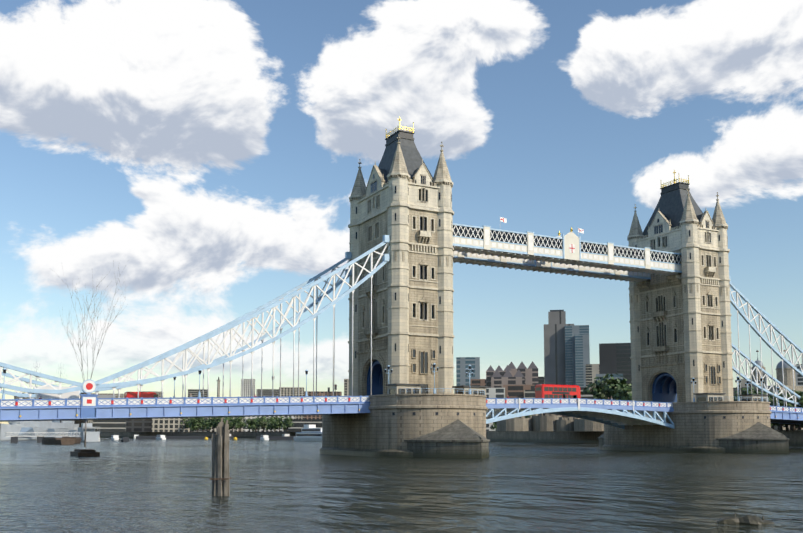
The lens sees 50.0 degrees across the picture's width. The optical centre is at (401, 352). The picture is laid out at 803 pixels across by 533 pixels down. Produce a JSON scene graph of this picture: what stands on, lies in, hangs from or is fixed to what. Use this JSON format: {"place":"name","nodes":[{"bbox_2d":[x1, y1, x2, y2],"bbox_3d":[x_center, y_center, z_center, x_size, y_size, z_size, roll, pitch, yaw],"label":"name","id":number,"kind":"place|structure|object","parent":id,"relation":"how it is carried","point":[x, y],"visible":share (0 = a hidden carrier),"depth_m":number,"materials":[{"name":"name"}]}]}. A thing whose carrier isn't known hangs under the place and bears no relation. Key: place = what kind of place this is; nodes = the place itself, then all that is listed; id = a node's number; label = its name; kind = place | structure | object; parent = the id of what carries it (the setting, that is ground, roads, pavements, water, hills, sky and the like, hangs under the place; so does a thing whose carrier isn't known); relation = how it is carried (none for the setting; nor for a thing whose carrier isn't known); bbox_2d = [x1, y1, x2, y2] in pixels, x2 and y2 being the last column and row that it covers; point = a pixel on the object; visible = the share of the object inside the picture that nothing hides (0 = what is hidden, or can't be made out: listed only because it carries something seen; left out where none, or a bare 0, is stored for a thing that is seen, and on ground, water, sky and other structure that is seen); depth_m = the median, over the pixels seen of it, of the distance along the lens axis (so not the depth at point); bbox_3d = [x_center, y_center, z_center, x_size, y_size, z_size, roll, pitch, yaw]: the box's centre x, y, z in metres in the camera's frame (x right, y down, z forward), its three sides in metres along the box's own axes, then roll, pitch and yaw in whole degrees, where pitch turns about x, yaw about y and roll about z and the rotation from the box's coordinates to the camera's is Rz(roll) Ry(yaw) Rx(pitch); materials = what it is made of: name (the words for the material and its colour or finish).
{"place":"outdoors","nodes":[
{"label":"outdoors","id":0,"kind":"place"},
{"bbox_2d":[348,116,453,395],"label":"tower","id":1,"kind":"structure","parent":0,"point":[403,199],"depth_m":156.58,"materials":[{"name":"stone"}]},
{"bbox_2d":[0,235,389,421],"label":"side span","id":2,"kind":"object","parent":1,"relation":"attached to","point":[88,406],"visible":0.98,"depth_m":138.91,"materials":[{"name":"blue paint"}]},
{"bbox_2d":[35,386,80,398],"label":"white lorry","id":3,"kind":"object","parent":2,"relation":"on","point":[72,395],"visible":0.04,"depth_m":129.10,"materials":[{"name":"white metal"}]},
{"bbox_2d":[97,395,115,397],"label":"silver van","id":4,"kind":"object","parent":2,"relation":"on","point":[104,396],"visible":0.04,"depth_m":138.72,"materials":[{"name":"grey metal"}]},
{"bbox_2d":[124,392,158,397],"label":"bus","id":5,"kind":"object","parent":2,"relation":"on","point":[141,394],"visible":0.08,"depth_m":135.57,"materials":[{"name":"red metal"}]},
{"bbox_2d":[453,217,681,290],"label":"walkways","id":6,"kind":"structure","parent":1,"relation":"attached to","point":[571,253],"depth_m":178.09,"materials":[{"name":"blue paint"}]},
{"bbox_2d":[0,438,802,532],"bbox_3d":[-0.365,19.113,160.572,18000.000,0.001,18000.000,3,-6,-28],"label":"river","id":7,"kind":"structure","parent":0,"point":[132,485],"depth_m":60.88,"materials":[{"name":"liquid"}]},
{"bbox_2d":[0,364,78,440],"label":"ship","id":8,"kind":"object","parent":7,"relation":"on","point":[40,426],"visible":0.56,"depth_m":498.00,"materials":[{"name":"grey"}]},
{"bbox_2d":[5,423,99,441],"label":"floating pier","id":9,"kind":"structure","parent":7,"relation":"in","point":[92,435],"depth_m":392.67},
{"bbox_2d":[51,260,128,455],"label":"bare tree","id":10,"kind":"object","parent":7,"relation":"in","point":[84,452],"visible":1,"depth_m":154.90,"materials":[{"name":"grey"}]},
{"bbox_2d":[42,425,321,444],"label":"boats","id":11,"kind":"object","parent":7,"relation":"on","point":[310,433],"visible":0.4,"depth_m":428.82,"materials":[{"name":"white"}]},
{"bbox_2d":[210,418,231,495],"bbox_3d":[-11.726,7.542,55.929,1.237,6.532,0.902,0,-5,1],"label":"timber dolphin","id":12,"kind":"object","parent":7,"relation":"in","point":[220,478],"visible":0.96,"depth_m":55.78},
{"bbox_2d":[319,394,489,458],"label":"pier","id":13,"kind":"structure","parent":7,"relation":"in","point":[428,425],"depth_m":143.01,"materials":[{"name":"stone"}]},
{"bbox_2d":[2,363,778,407],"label":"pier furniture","id":14,"kind":"object","parent":13,"relation":"on","point":[398,388],"visible":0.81,"depth_m":150.37,"materials":[{"name":"blue paint"}]},
{"bbox_2d":[486,398,674,428],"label":"bascule span","id":15,"kind":"object","parent":13,"relation":"attached to","point":[618,413],"visible":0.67,"depth_m":174.98,"materials":[{"name":"blue paint"}]},
{"bbox_2d":[535,384,580,397],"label":"double decker bus","id":16,"kind":"object","parent":15,"relation":"on","point":[554,391],"visible":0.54,"depth_m":175.62,"materials":[{"name":"red metal"}]},
{"bbox_2d":[598,401,789,452],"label":"pier","id":17,"kind":"structure","parent":7,"relation":"in","point":[727,427],"depth_m":177.43,"materials":[{"name":"stone"}]},
{"bbox_2d":[717,512,802,523],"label":"rocks","id":18,"kind":"object","parent":7,"relation":"in","point":[747,519],"visible":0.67,"depth_m":38.62,"materials":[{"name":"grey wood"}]},
{"bbox_2d":[0,0,802,423],"label":"sky","id":19,"kind":"structure","parent":0,"point":[214,148],"materials":[{"name":"blue"}]},
{"bbox_2d":[100,430,802,445],"bbox_3d":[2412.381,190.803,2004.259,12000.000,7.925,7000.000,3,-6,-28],"label":"banks","id":20,"kind":"object","parent":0,"point":[795,437],"visible":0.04,"depth_m":381.71,"materials":[{"name":"stone"}]},
{"bbox_2d":[14,310,802,439],"bbox_3d":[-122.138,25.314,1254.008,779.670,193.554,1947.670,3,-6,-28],"label":"city buildings","id":21,"kind":"structure","parent":20,"relation":"on","point":[566,354],"depth_m":757.96,"materials":[{"name":"stone"}]},
{"bbox_2d":[181,373,802,431],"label":"trees","id":22,"kind":"object","parent":20,"relation":"on","point":[615,389],"visible":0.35,"depth_m":455.35,"materials":[{"name":"green plant"}]},
{"bbox_2d":[627,170,733,402],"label":"tower","id":23,"kind":"structure","parent":0,"point":[680,336],"depth_m":191.13,"materials":[{"name":"stone"}]},
{"bbox_2d":[729,276,802,423],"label":"side span","id":24,"kind":"object","parent":23,"relation":"attached to","point":[786,415],"visible":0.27,"depth_m":200.53,"materials":[{"name":"blue paint"}]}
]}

